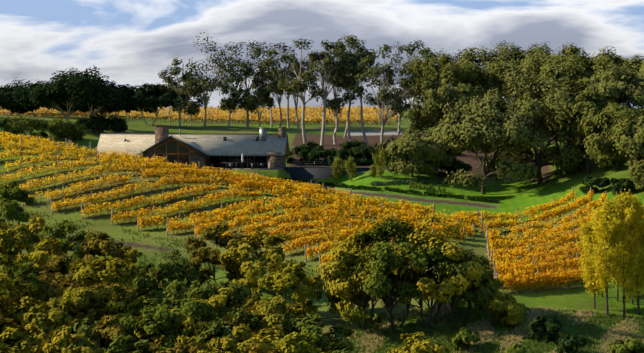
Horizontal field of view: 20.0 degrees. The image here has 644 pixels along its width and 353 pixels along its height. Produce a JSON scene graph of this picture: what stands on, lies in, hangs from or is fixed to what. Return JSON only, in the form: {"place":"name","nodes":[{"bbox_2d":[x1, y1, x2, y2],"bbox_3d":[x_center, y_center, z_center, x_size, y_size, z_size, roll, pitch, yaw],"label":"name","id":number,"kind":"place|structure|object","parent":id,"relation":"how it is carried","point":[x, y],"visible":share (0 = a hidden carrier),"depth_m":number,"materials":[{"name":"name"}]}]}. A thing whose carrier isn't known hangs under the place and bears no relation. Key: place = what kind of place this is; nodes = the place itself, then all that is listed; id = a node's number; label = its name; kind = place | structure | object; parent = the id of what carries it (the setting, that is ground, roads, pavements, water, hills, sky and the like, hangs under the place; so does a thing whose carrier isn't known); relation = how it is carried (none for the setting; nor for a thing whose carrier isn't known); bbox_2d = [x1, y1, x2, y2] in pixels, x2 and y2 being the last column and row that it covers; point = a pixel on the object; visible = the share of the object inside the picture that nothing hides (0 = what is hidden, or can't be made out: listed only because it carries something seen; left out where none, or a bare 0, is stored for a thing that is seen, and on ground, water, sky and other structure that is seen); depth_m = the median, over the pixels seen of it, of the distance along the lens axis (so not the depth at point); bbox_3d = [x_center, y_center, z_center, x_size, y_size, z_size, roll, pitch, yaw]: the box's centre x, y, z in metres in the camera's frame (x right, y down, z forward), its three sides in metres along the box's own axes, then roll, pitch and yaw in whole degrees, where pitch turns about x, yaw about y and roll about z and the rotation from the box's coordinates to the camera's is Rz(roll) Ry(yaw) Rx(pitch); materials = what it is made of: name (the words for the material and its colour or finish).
{"place":"outdoors","nodes":[
{"label":"outdoors","id":0,"kind":"place"},
{"bbox_2d":[0,108,643,352],"bbox_3d":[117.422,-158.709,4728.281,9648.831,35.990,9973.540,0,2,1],"label":"grassy ground","id":1,"kind":"structure","parent":0,"point":[512,195],"depth_m":268.84,"materials":[{"name":"green plant"}]},
{"bbox_2d":[0,181,36,225],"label":"mallee tree","id":2,"kind":"object","parent":1,"relation":"on","point":[14,210],"visible":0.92,"depth_m":248.30,"materials":[{"name":"green plant"}]},
{"bbox_2d":[0,271,37,318],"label":"mallee tree","id":3,"kind":"object","parent":1,"relation":"on","point":[17,294],"visible":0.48,"depth_m":198.35,"materials":[{"name":"green plant"}]},
{"bbox_2d":[0,84,41,117],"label":"dark tree","id":4,"kind":"object","parent":1,"relation":"on","point":[9,99],"visible":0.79,"depth_m":341.31,"materials":[{"name":"green plant"}]},
{"bbox_2d":[0,327,41,352],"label":"mallee tree","id":5,"kind":"object","parent":1,"relation":"on","point":[23,344],"visible":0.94,"depth_m":181.76,"materials":[{"name":"green plant"}]},
{"bbox_2d":[0,223,46,269],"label":"mallee tree","id":6,"kind":"object","parent":1,"relation":"on","point":[7,241],"visible":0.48,"depth_m":228.45,"materials":[{"name":"green plant"}]},
{"bbox_2d":[0,266,49,323],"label":"mallee tree","id":7,"kind":"object","parent":1,"relation":"on","point":[26,275],"visible":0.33,"depth_m":201.92,"materials":[{"name":"green plant"}]},
{"bbox_2d":[3,115,47,138],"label":"wattle bush","id":8,"kind":"object","parent":1,"relation":"on","point":[28,124],"visible":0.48,"depth_m":316.39,"materials":[{"name":"green plant"}]},
{"bbox_2d":[14,213,63,255],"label":"mallee tree","id":9,"kind":"object","parent":1,"relation":"on","point":[34,228],"visible":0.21,"depth_m":231.47,"materials":[{"name":"green plant"}]},
{"bbox_2d":[10,297,71,347],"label":"mallee tree","id":10,"kind":"object","parent":1,"relation":"on","point":[55,314],"visible":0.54,"depth_m":185.37,"materials":[{"name":"green plant"}]},
{"bbox_2d":[11,311,78,352],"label":"mallee tree","id":11,"kind":"object","parent":1,"relation":"on","point":[29,330],"visible":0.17,"depth_m":186.30,"materials":[{"name":"green plant"}]},
{"bbox_2d":[16,237,84,279],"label":"mallee tree","id":12,"kind":"object","parent":1,"relation":"on","point":[43,255],"visible":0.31,"depth_m":219.48,"materials":[{"name":"green plant"}]},
{"bbox_2d":[27,273,82,316],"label":"mallee tree","id":13,"kind":"object","parent":1,"relation":"on","point":[48,292],"visible":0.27,"depth_m":204.26,"materials":[{"name":"green plant"}]},
{"bbox_2d":[37,117,81,140],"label":"wattle bush","id":14,"kind":"object","parent":1,"relation":"on","point":[58,127],"visible":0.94,"depth_m":319.58,"materials":[{"name":"green plant"}]},
{"bbox_2d":[31,254,88,296],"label":"mallee tree","id":15,"kind":"object","parent":1,"relation":"on","point":[59,267],"visible":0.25,"depth_m":210.95,"materials":[{"name":"green plant"}]},
{"bbox_2d":[29,220,97,265],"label":"mallee tree","id":16,"kind":"object","parent":1,"relation":"on","point":[81,237],"visible":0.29,"depth_m":225.93,"materials":[{"name":"green plant"}]},
{"bbox_2d":[31,325,97,352],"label":"mallee tree","id":17,"kind":"object","parent":1,"relation":"on","point":[60,339],"visible":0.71,"depth_m":178.87,"materials":[{"name":"green plant"}]},
{"bbox_2d":[18,65,126,121],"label":"dark tree","id":18,"kind":"object","parent":1,"relation":"on","point":[95,93],"visible":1,"depth_m":332.71,"materials":[{"name":"green plant"}]},
{"bbox_2d":[56,286,106,332],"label":"mallee tree","id":19,"kind":"object","parent":1,"relation":"on","point":[89,310],"visible":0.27,"depth_m":192.92,"materials":[{"name":"green plant"}]},
{"bbox_2d":[50,318,125,352],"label":"mallee tree","id":20,"kind":"object","parent":1,"relation":"on","point":[80,327],"visible":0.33,"depth_m":180.88,"materials":[{"name":"green plant"}]},
{"bbox_2d":[75,114,109,132],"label":"shrub","id":21,"kind":"object","parent":1,"relation":"on","point":[97,123],"visible":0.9,"depth_m":336.46,"materials":[{"name":"green plant"}]},
{"bbox_2d":[57,273,128,323],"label":"mallee tree","id":22,"kind":"object","parent":1,"relation":"on","point":[82,296],"visible":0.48,"depth_m":193.20,"materials":[{"name":"green plant"}]},
{"bbox_2d":[70,228,130,282],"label":"mallee tree","id":23,"kind":"object","parent":1,"relation":"on","point":[102,245],"visible":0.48,"depth_m":220.93,"materials":[{"name":"green plant"}]},
{"bbox_2d":[66,256,144,288],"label":"mallee tree","id":24,"kind":"object","parent":1,"relation":"on","point":[124,268],"visible":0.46,"depth_m":208.95,"materials":[{"name":"green plant"}]},
{"bbox_2d":[89,315,128,352],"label":"mallee tree","id":25,"kind":"object","parent":1,"relation":"on","point":[112,332],"visible":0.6,"depth_m":180.38,"materials":[{"name":"green plant"}]},
{"bbox_2d":[99,80,136,118],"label":"dark tree","id":26,"kind":"object","parent":1,"relation":"on","point":[129,105],"visible":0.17,"depth_m":350.52,"materials":[{"name":"green plant"}]},
{"bbox_2d":[86,284,157,341],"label":"mallee tree","id":27,"kind":"object","parent":1,"relation":"on","point":[123,294],"visible":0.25,"depth_m":195.29,"materials":[{"name":"green plant"}]},
{"bbox_2d":[98,295,177,343],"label":"mallee tree","id":28,"kind":"object","parent":1,"relation":"on","point":[153,308],"visible":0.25,"depth_m":192.53,"materials":[{"name":"green plant"}]},
{"bbox_2d":[113,313,178,350],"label":"mallee tree","id":29,"kind":"object","parent":1,"relation":"on","point":[148,324],"visible":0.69,"depth_m":181.67,"materials":[{"name":"green plant"}]},
{"bbox_2d":[129,276,171,305],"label":"mallee tree","id":30,"kind":"object","parent":1,"relation":"on","point":[141,284],"visible":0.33,"depth_m":201.75,"materials":[{"name":"green plant"}]},
{"bbox_2d":[127,83,180,124],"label":"dark tree","id":31,"kind":"object","parent":1,"relation":"on","point":[152,98],"visible":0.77,"depth_m":371.77,"materials":[{"name":"green plant"}]},
{"bbox_2d":[12,208,327,290],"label":"pasture tussocks","id":32,"kind":"object","parent":1,"relation":"on","point":[169,245],"visible":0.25,"depth_m":248.15,"materials":[{"name":"green plant"}]},
{"bbox_2d":[134,309,213,348],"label":"mallee tree","id":33,"kind":"object","parent":1,"relation":"on","point":[194,325],"visible":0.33,"depth_m":187.82,"materials":[{"name":"green plant"}]},
{"bbox_2d":[139,249,209,298],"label":"mallee tree","id":34,"kind":"object","parent":1,"relation":"on","point":[171,267],"visible":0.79,"depth_m":217.73,"materials":[{"name":"green plant"}]},
{"bbox_2d":[139,280,217,343],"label":"mallee tree","id":35,"kind":"object","parent":1,"relation":"on","point":[202,310],"visible":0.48,"depth_m":190.23,"materials":[{"name":"green plant"}]},
{"bbox_2d":[161,57,202,126],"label":"gum tree","id":36,"kind":"object","parent":1,"relation":"on","point":[183,97],"visible":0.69,"depth_m":373.20,"materials":[{"name":"green plant"}]},
{"bbox_2d":[94,127,289,169],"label":"house","id":37,"kind":"structure","parent":1,"relation":"on","point":[263,146],"depth_m":300.62,"materials":[{"name":"metal"}]},
{"bbox_2d":[0,105,397,124],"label":"vineyard","id":38,"kind":"object","parent":1,"relation":"on","point":[370,114],"visible":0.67,"depth_m":409.38,"materials":[{"name":"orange plant"}]},
{"bbox_2d":[176,32,245,127],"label":"gum tree","id":39,"kind":"object","parent":1,"relation":"on","point":[199,82],"visible":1,"depth_m":374.91,"materials":[{"name":"green plant"}]},
{"bbox_2d":[182,221,248,281],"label":"mallee tree","id":40,"kind":"object","parent":1,"relation":"on","point":[203,253],"visible":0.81,"depth_m":222.76,"materials":[{"name":"green plant"}]},
{"bbox_2d":[190,322,243,351],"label":"mallee tree","id":41,"kind":"object","parent":1,"relation":"on","point":[202,337],"visible":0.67,"depth_m":182.16,"materials":[{"name":"green plant"}]},
{"bbox_2d":[181,279,263,339],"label":"mallee tree","id":42,"kind":"object","parent":1,"relation":"on","point":[215,287],"visible":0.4,"depth_m":198.40,"materials":[{"name":"green plant"}]},
{"bbox_2d":[202,287,257,342],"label":"mallee tree","id":43,"kind":"object","parent":1,"relation":"on","point":[220,300],"visible":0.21,"depth_m":195.97,"materials":[{"name":"green plant"}]},
{"bbox_2d":[204,306,262,352],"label":"mallee tree","id":44,"kind":"object","parent":1,"relation":"on","point":[254,322],"visible":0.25,"depth_m":183.69,"materials":[{"name":"green plant"}]},
{"bbox_2d":[218,75,251,127],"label":"gum tree","id":45,"kind":"object","parent":1,"relation":"on","point":[229,104],"visible":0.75,"depth_m":379.61,"materials":[{"name":"green plant"}]},
{"bbox_2d":[208,326,267,352],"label":"mallee tree","id":46,"kind":"object","parent":1,"relation":"on","point":[227,345],"visible":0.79,"depth_m":177.46,"materials":[{"name":"green plant"}]},
{"bbox_2d":[212,40,283,127],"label":"gum tree","id":47,"kind":"object","parent":1,"relation":"on","point":[256,54],"visible":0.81,"depth_m":380.88,"materials":[{"name":"green plant"}]},
{"bbox_2d":[218,226,291,294],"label":"mallee tree","id":48,"kind":"object","parent":1,"relation":"on","point":[262,259],"visible":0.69,"depth_m":217.66,"materials":[{"name":"green plant"}]},
{"bbox_2d":[244,74,275,128],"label":"gum tree","id":49,"kind":"object","parent":1,"relation":"on","point":[260,97],"visible":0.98,"depth_m":376.96,"materials":[{"name":"green plant"}]},
{"bbox_2d":[252,326,285,352],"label":"mallee tree","id":50,"kind":"object","parent":1,"relation":"on","point":[269,337],"visible":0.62,"depth_m":180.44,"materials":[{"name":"yellow plant"}]},
{"bbox_2d":[229,294,309,331],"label":"mallee tree","id":51,"kind":"object","parent":1,"relation":"on","point":[255,307],"visible":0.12,"depth_m":189.72,"materials":[{"name":"green plant"}]},
{"bbox_2d":[240,295,312,346],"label":"mallee tree","id":52,"kind":"object","parent":1,"relation":"on","point":[270,311],"visible":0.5,"depth_m":184.67,"materials":[{"name":"green plant"}]},
{"bbox_2d":[255,42,305,126],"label":"gum tree","id":53,"kind":"object","parent":1,"relation":"on","point":[271,88],"visible":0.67,"depth_m":375.25,"materials":[{"name":"green plant"}]},
{"bbox_2d":[249,46,315,127],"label":"gum tree","id":54,"kind":"object","parent":1,"relation":"on","point":[281,71],"visible":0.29,"depth_m":384.03,"materials":[{"name":"green plant"}]},
{"bbox_2d":[251,261,323,313],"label":"mallee tree","id":55,"kind":"object","parent":1,"relation":"on","point":[290,275],"visible":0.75,"depth_m":206.30,"materials":[{"name":"green plant"}]},
{"bbox_2d":[271,51,309,130],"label":"gum tree","id":56,"kind":"object","parent":1,"relation":"on","point":[295,63],"visible":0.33,"depth_m":374.53,"materials":[{"name":"green plant"}]},
{"bbox_2d":[0,144,596,292],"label":"vineyard under vine strips","id":57,"kind":"object","parent":1,"relation":"on","point":[127,197],"visible":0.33,"depth_m":263.84,"materials":[{"name":"soil"}]},
{"bbox_2d":[275,37,326,143],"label":"gum tree","id":58,"kind":"object","parent":1,"relation":"on","point":[297,85],"visible":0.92,"depth_m":341.63,"materials":[{"name":"green plant"}]},
{"bbox_2d":[275,332,328,352],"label":"mallee tree","id":59,"kind":"object","parent":1,"relation":"on","point":[301,343],"visible":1,"depth_m":175.59,"materials":[{"name":"green plant"}]},
{"bbox_2d":[0,131,607,290],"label":"vineyard vines","id":60,"kind":"object","parent":1,"relation":"on","point":[511,273],"visible":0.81,"depth_m":253.62,"materials":[{"name":"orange plant"}]},
{"bbox_2d":[285,311,353,351],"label":"mallee tree","id":61,"kind":"object","parent":1,"relation":"on","point":[308,325],"visible":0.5,"depth_m":183.28,"materials":[{"name":"green plant"}]},
{"bbox_2d":[283,168,369,179],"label":"retaining wall","id":62,"kind":"structure","parent":1,"relation":"on","point":[305,173],"depth_m":299.10,"materials":[{"name":"grey concrete"}]},
{"bbox_2d":[306,39,347,145],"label":"gum tree","id":63,"kind":"object","parent":1,"relation":"on","point":[328,62],"visible":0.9,"depth_m":341.26,"materials":[{"name":"green plant"}]},
{"bbox_2d":[315,39,359,143],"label":"gum tree","id":64,"kind":"object","parent":1,"relation":"on","point":[334,103],"visible":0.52,"depth_m":343.80,"materials":[{"name":"green plant"}]},
{"bbox_2d":[314,272,376,318],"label":"mallee tree","id":65,"kind":"object","parent":1,"relation":"on","point":[333,310],"visible":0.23,"depth_m":206.77,"materials":[{"name":"green plant"}]},
{"bbox_2d":[327,36,375,143],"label":"gum tree","id":66,"kind":"object","parent":1,"relation":"on","point":[357,89],"visible":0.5,"depth_m":342.12,"materials":[{"name":"green plant"}]},
{"bbox_2d":[326,33,379,141],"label":"gum tree","id":67,"kind":"object","parent":1,"relation":"on","point":[343,54],"visible":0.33,"depth_m":343.37,"materials":[{"name":"green plant"}]},
{"bbox_2d":[308,226,404,328],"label":"mallee tree","id":68,"kind":"object","parent":1,"relation":"on","point":[335,272],"visible":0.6,"depth_m":200.78,"materials":[{"name":"green plant"}]},
{"bbox_2d":[354,44,418,142],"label":"gum tree","id":69,"kind":"object","parent":1,"relation":"on","point":[384,98],"visible":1,"depth_m":335.66,"materials":[{"name":"green plant"}]},
{"bbox_2d":[338,213,446,330],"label":"mallee tree","id":70,"kind":"object","parent":1,"relation":"on","point":[380,285],"visible":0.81,"depth_m":198.79,"materials":[{"name":"green plant"}]},
{"bbox_2d":[376,41,429,134],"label":"gum tree","id":71,"kind":"object","parent":1,"relation":"on","point":[409,93],"visible":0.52,"depth_m":363.04,"materials":[{"name":"green plant"}]},
{"bbox_2d":[375,128,445,177],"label":"gum tree","id":72,"kind":"object","parent":1,"relation":"on","point":[423,156],"visible":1,"depth_m":288.56,"materials":[{"name":"green plant"}]},
{"bbox_2d":[387,332,452,352],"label":"mallee tree","id":73,"kind":"object","parent":1,"relation":"on","point":[418,342],"visible":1,"depth_m":183.31,"materials":[{"name":"green plant"}]},
{"bbox_2d":[380,213,496,328],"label":"mallee tree","id":74,"kind":"object","parent":1,"relation":"on","point":[430,289],"visible":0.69,"depth_m":198.26,"materials":[{"name":"green plant"}]},
{"bbox_2d":[421,126,464,171],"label":"gum tree","id":75,"kind":"object","parent":1,"relation":"on","point":[448,155],"visible":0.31,"depth_m":294.64,"materials":[{"name":"green plant"}]},
{"bbox_2d":[397,48,491,132],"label":"gum tree","id":76,"kind":"object","parent":1,"relation":"on","point":[430,69],"visible":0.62,"depth_m":346.20,"materials":[{"name":"green plant"}]},
{"bbox_2d":[410,64,489,156],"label":"gum tree","id":77,"kind":"object","parent":1,"relation":"on","point":[440,93],"visible":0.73,"depth_m":322.05,"materials":[{"name":"green plant"}]},
{"bbox_2d":[414,247,498,322],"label":"mallee tree","id":78,"kind":"object","parent":1,"relation":"on","point":[478,296],"visible":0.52,"depth_m":198.95,"materials":[{"name":"green plant"}]},
{"bbox_2d":[449,327,480,350],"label":"paddock shrub","id":79,"kind":"object","parent":1,"relation":"on","point":[463,338],"visible":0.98,"depth_m":191.73,"materials":[{"name":"green plant"}]},
{"bbox_2d":[451,46,512,130],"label":"gum tree","id":80,"kind":"object","parent":1,"relation":"on","point":[471,57],"visible":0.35,"depth_m":352.19,"materials":[{"name":"green plant"}]},
{"bbox_2d":[434,95,547,193],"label":"gum tree","id":81,"kind":"object","parent":1,"relation":"on","point":[468,135],"visible":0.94,"depth_m":278.05,"materials":[{"name":"green plant"}]},
{"bbox_2d":[346,301,643,352],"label":"rough grass tussocks","id":82,"kind":"object","parent":1,"relation":"on","point":[448,329],"visible":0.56,"depth_m":198.77,"materials":[{"name":"green plant"}]},
{"bbox_2d":[346,303,643,352],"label":"dry grass tufts","id":83,"kind":"object","parent":1,"relation":"on","point":[618,332],"visible":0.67,"depth_m":199.22,"materials":[{"name":"plant"}]},
{"bbox_2d":[461,40,537,124],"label":"gum tree","id":84,"kind":"object","parent":1,"relation":"on","point":[502,51],"visible":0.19,"depth_m":352.30,"materials":[{"name":"green plant"}]},
{"bbox_2d":[484,293,525,325],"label":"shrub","id":85,"kind":"object","parent":1,"relation":"on","point":[506,308],"visible":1,"depth_m":196.84,"materials":[{"name":"green plant"}]},
{"bbox_2d":[474,78,537,164],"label":"gum tree","id":86,"kind":"object","parent":1,"relation":"on","point":[509,90],"visible":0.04,"depth_m":306.34,"materials":[{"name":"green plant"}]},
{"bbox_2d":[492,41,569,86],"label":"gum tree","id":87,"kind":"object","parent":1,"relation":"on","point":[513,72],"visible":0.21,"depth_m":347.06,"materials":[{"name":"green plant"}]},
{"bbox_2d":[480,71,590,182],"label":"gum tree","id":88,"kind":"object","parent":1,"relation":"on","point":[534,103],"visible":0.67,"depth_m":285.02,"materials":[{"name":"green plant"}]},
{"bbox_2d":[527,315,562,342],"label":"paddock shrub","id":89,"kind":"object","parent":1,"relation":"on","point":[550,324],"visible":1,"depth_m":192.63,"materials":[{"name":"green plant"}]},
{"bbox_2d":[516,63,587,147],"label":"gum tree","id":90,"kind":"object","parent":1,"relation":"on","point":[553,73],"visible":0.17,"depth_m":307.09,"materials":[{"name":"green plant"}]},
{"bbox_2d":[529,42,595,82],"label":"gum tree","id":91,"kind":"object","parent":1,"relation":"on","point":[568,53],"visible":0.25,"depth_m":331.25,"materials":[{"name":"green plant"}]},
{"bbox_2d":[555,333,586,352],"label":"paddock shrub","id":92,"kind":"object","parent":1,"relation":"on","point":[568,343],"visible":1,"depth_m":188.44,"materials":[{"name":"green plant"}]},
{"bbox_2d":[535,77,619,157],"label":"gum tree","id":93,"kind":"object","parent":1,"relation":"on","point":[572,142],"visible":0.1,"depth_m":292.70,"materials":[{"name":"green plant"}]},
{"bbox_2d":[550,89,625,173],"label":"gum tree","id":94,"kind":"object","parent":1,"relation":"on","point":[588,107],"visible":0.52,"depth_m":278.28,"materials":[{"name":"green plant"}]},
{"bbox_2d":[576,220,608,308],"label":"poplar tree","id":95,"kind":"object","parent":1,"relation":"on","point":[588,275],"visible":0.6,"depth_m":207.87,"materials":[{"name":"yellow plant"}]},
{"bbox_2d":[578,175,610,193],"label":"shrub","id":96,"kind":"object","parent":1,"relation":"on","point":[598,181],"visible":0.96,"depth_m":260.89,"materials":[{"name":"green plant"}]},
{"bbox_2d":[557,46,643,108],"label":"gum tree","id":97,"kind":"object","parent":1,"relation":"on","point":[596,64],"visible":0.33,"depth_m":306.23,"materials":[{"name":"green plant"}]},
{"bbox_2d":[583,198,629,315],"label":"poplar tree","id":98,"kind":"object","parent":1,"relation":"on","point":[606,236],"visible":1,"depth_m":204.55,"materials":[{"name":"yellow plant"}]},
{"bbox_2d":[577,103,643,169],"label":"gum tree","id":99,"kind":"object","parent":1,"relation":"on","point":[603,119],"visible":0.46,"depth_m":272.82,"materials":[{"name":"green plant"}]},
{"bbox_2d":[584,109,643,190],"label":"gum tree","id":100,"kind":"object","parent":1,"relation":"on","point":[625,137],"visible":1,"depth_m":251.03,"materials":[{"name":"green plant"}]},
{"bbox_2d":[590,64,643,143],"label":"gum tree","id":101,"kind":"object","parent":1,"relation":"on","point":[630,86],"visible":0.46,"depth_m":282.63,"materials":[{"name":"green plant"}]},
{"bbox_2d":[590,54,643,110],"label":"gum tree","id":102,"kind":"object","parent":1,"relation":"on","point":[635,64],"visible":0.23,"depth_m":294.26,"materials":[{"name":"green plant"}]},
{"bbox_2d":[605,189,643,317],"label":"poplar tree","id":103,"kind":"object","parent":1,"relation":"on","point":[624,206],"visible":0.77,"depth_m":204.94,"materials":[{"name":"yellow plant"}]},
{"bbox_2d":[607,337,643,352],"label":"paddock shrub","id":104,"kind":"object","parent":1,"relation":"on","point":[633,345],"visible":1,"depth_m":185.94,"materials":[{"name":"green plant"}]},
{"bbox_2d":[614,195,643,314],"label":"poplar tree","id":105,"kind":"object","parent":1,"relation":"on","point":[639,281],"visible":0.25,"depth_m":206.24,"materials":[{"name":"yellow plant"}]},
{"bbox_2d":[0,0,643,107],"label":"sky","id":106,"kind":"structure","parent":0,"point":[130,41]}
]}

